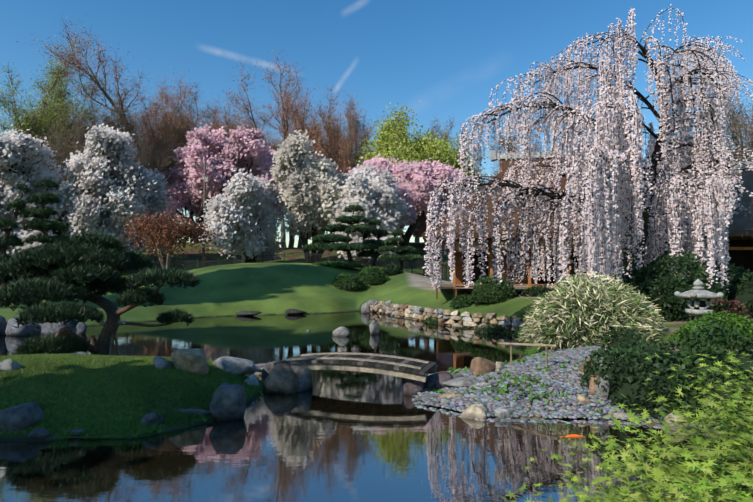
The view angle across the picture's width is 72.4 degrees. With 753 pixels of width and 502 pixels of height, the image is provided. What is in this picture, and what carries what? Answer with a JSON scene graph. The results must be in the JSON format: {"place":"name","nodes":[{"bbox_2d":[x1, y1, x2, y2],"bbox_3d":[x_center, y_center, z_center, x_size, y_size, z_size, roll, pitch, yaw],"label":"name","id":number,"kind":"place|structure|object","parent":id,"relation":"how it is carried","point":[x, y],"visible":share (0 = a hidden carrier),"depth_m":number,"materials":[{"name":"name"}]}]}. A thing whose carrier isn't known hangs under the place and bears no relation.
{"place":"outdoors","nodes":[
{"label":"outdoors","id":0,"kind":"place"},
{"bbox_2d":[0,178,423,288],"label":"pine","id":1,"kind":"object","parent":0,"point":[372,245],"depth_m":41.89,"materials":[{"name":"green plant"}]},
{"bbox_2d":[0,122,474,275],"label":"magnolia tree","id":2,"kind":"object","parent":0,"point":[323,193],"depth_m":54.74,"materials":[{"name":"white plant"}]},
{"bbox_2d":[0,311,752,501],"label":"pond water","id":3,"kind":"structure","parent":0,"point":[341,436],"depth_m":7.31,"materials":[{"name":"blue liquid"}]},
{"bbox_2d":[559,434,583,437],"bbox_3d":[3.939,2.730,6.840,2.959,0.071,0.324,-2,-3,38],"label":"koi fish","id":4,"kind":"object","parent":3,"relation":"on","point":[573,435],"visible":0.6,"depth_m":7.65},
{"bbox_2d":[0,242,752,443],"bbox_3d":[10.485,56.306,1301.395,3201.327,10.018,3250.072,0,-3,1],"label":"ground","id":5,"kind":"structure","parent":0,"point":[264,288],"depth_m":32.43,"materials":[{"name":"green plant"}]},
{"bbox_2d":[0,230,201,354],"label":"island pine","id":6,"kind":"object","parent":5,"relation":"on","point":[83,258],"depth_m":12.83,"materials":[{"name":"green plant"}]},
{"bbox_2d":[100,321,125,355],"bbox_3d":[-6.783,2.553,13.214,0.577,1.528,0.544,2,-3,-31],"label":"wooden support prop","id":7,"kind":"object","parent":5,"relation":"on","point":[102,323],"visible":0.46,"depth_m":13.24,"materials":[{"name":"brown wood"}]},
{"bbox_2d":[118,208,218,268],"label":"red maple","id":8,"kind":"object","parent":5,"relation":"on","point":[166,230],"depth_m":46.17,"materials":[{"name":"red plant"}]},
{"bbox_2d":[196,161,213,264],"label":"utility pole","id":9,"kind":"object","parent":5,"relation":"on","point":[206,179],"visible":0.83,"depth_m":60.34,"materials":[{"name":"brown wood"}]},
{"bbox_2d":[113,252,451,281],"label":"iron fence","id":10,"kind":"object","parent":5,"relation":"on","point":[419,265],"visible":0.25,"depth_m":53.54,"materials":[{"name":"black metal"}]},
{"bbox_2d":[0,300,688,437],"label":"garden rocks","id":11,"kind":"object","parent":5,"relation":"on","point":[228,401],"visible":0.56,"depth_m":9.97,"materials":[{"name":"grey stone"}]},
{"bbox_2d":[274,352,436,381],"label":"plank bridge","id":12,"kind":"structure","parent":11,"relation":"on","point":[406,367],"depth_m":10.62,"materials":[{"name":"grey wood"}]},
{"bbox_2d":[255,361,477,389],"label":"bridge abutment stones","id":13,"kind":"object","parent":5,"relation":"on","point":[440,380],"visible":0.42,"depth_m":10.48,"materials":[{"name":"grey stone"}]},
{"bbox_2d":[0,312,748,436],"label":"grass","id":14,"kind":"structure","parent":5,"relation":"on","point":[39,367],"depth_m":8.91,"materials":[{"name":"green plant"}]},
{"bbox_2d":[0,17,752,247],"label":"tree","id":15,"kind":"object","parent":5,"relation":"on","point":[744,125],"depth_m":81.52,"materials":[{"name":"brown plant"}]},
{"bbox_2d":[369,300,538,332],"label":"retaining wall","id":16,"kind":"structure","parent":5,"relation":"on","point":[406,310],"depth_m":24.57,"materials":[{"name":"beige stone"}]},
{"bbox_2d":[313,249,752,425],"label":"shrub","id":17,"kind":"object","parent":5,"relation":"on","point":[626,390],"visible":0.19,"depth_m":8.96,"materials":[{"name":"green plant"}]},
{"bbox_2d":[411,344,729,431],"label":"beach pebbles","id":18,"kind":"object","parent":5,"relation":"on","point":[562,356],"visible":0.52,"depth_m":9.46,"materials":[{"name":"grey gravel"}]},
{"bbox_2d":[429,342,620,412],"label":"beach weeds","id":19,"kind":"object","parent":18,"relation":"on","point":[506,373],"visible":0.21,"depth_m":9.91,"materials":[{"name":"green plant"}]},
{"bbox_2d":[499,342,556,366],"bbox_3d":[3.229,2.256,11.035,1.317,0.618,0.060,-2,-4,43],"label":"low wooden rail","id":20,"kind":"object","parent":18,"relation":"on","point":[530,344],"visible":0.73,"depth_m":10.99,"materials":[{"name":"brown wood"}]},
{"bbox_2d":[422,4,752,292],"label":"weeping cherry","id":21,"kind":"object","parent":5,"relation":"on","point":[608,220],"depth_m":19.57,"materials":[{"name":"plant"}]},
{"bbox_2d":[515,271,668,349],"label":"sasa bamboo leaves","id":22,"kind":"object","parent":5,"relation":"on","point":[610,294],"visible":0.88,"depth_m":13.43,"materials":[{"name":"green plant"}]},
{"bbox_2d":[525,294,659,347],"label":"sasa bamboo canes","id":23,"kind":"object","parent":5,"relation":"on","point":[572,335],"visible":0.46,"depth_m":13.26,"materials":[{"name":"green plant"}]},
{"bbox_2d":[498,349,752,501],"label":"maple","id":24,"kind":"object","parent":5,"relation":"on","point":[703,489],"depth_m":4.07,"materials":[{"name":"green plant"}]},
{"bbox_2d":[674,279,723,319],"bbox_3d":[7.970,1.435,12.725,0.799,1.495,0.807,0,-3,1],"label":"stone lantern","id":25,"kind":"object","parent":5,"relation":"on","point":[698,297],"visible":0.77,"depth_m":12.56,"materials":[{"name":"grey stone"}]},
{"bbox_2d":[0,0,752,247],"label":"sky","id":26,"kind":"structure","parent":0,"point":[449,56],"materials":[{"name":"blue"}]},
{"bbox_2d":[423,159,752,298],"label":"house","id":27,"kind":"structure","parent":0,"point":[529,281],"depth_m":28.30,"materials":[{"name":"brown wood"}]},
{"bbox_2d":[423,157,752,238],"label":"house","id":28,"kind":"structure","parent":27,"relation":"attached to","point":[741,224],"depth_m":26.75,"materials":[{"name":"brown wood"}]},
{"bbox_2d":[491,147,752,174],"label":"house ridge tiles","id":29,"kind":"object","parent":28,"relation":"on","point":[495,155],"visible":0.15,"depth_m":31.17,"materials":[{"name":"grey tile"}]},
{"bbox_2d":[463,240,752,283],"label":"sliding doors","id":30,"kind":"structure","parent":27,"relation":"attached to","point":[739,258],"depth_m":28.26,"materials":[{"name":"brown wood"}]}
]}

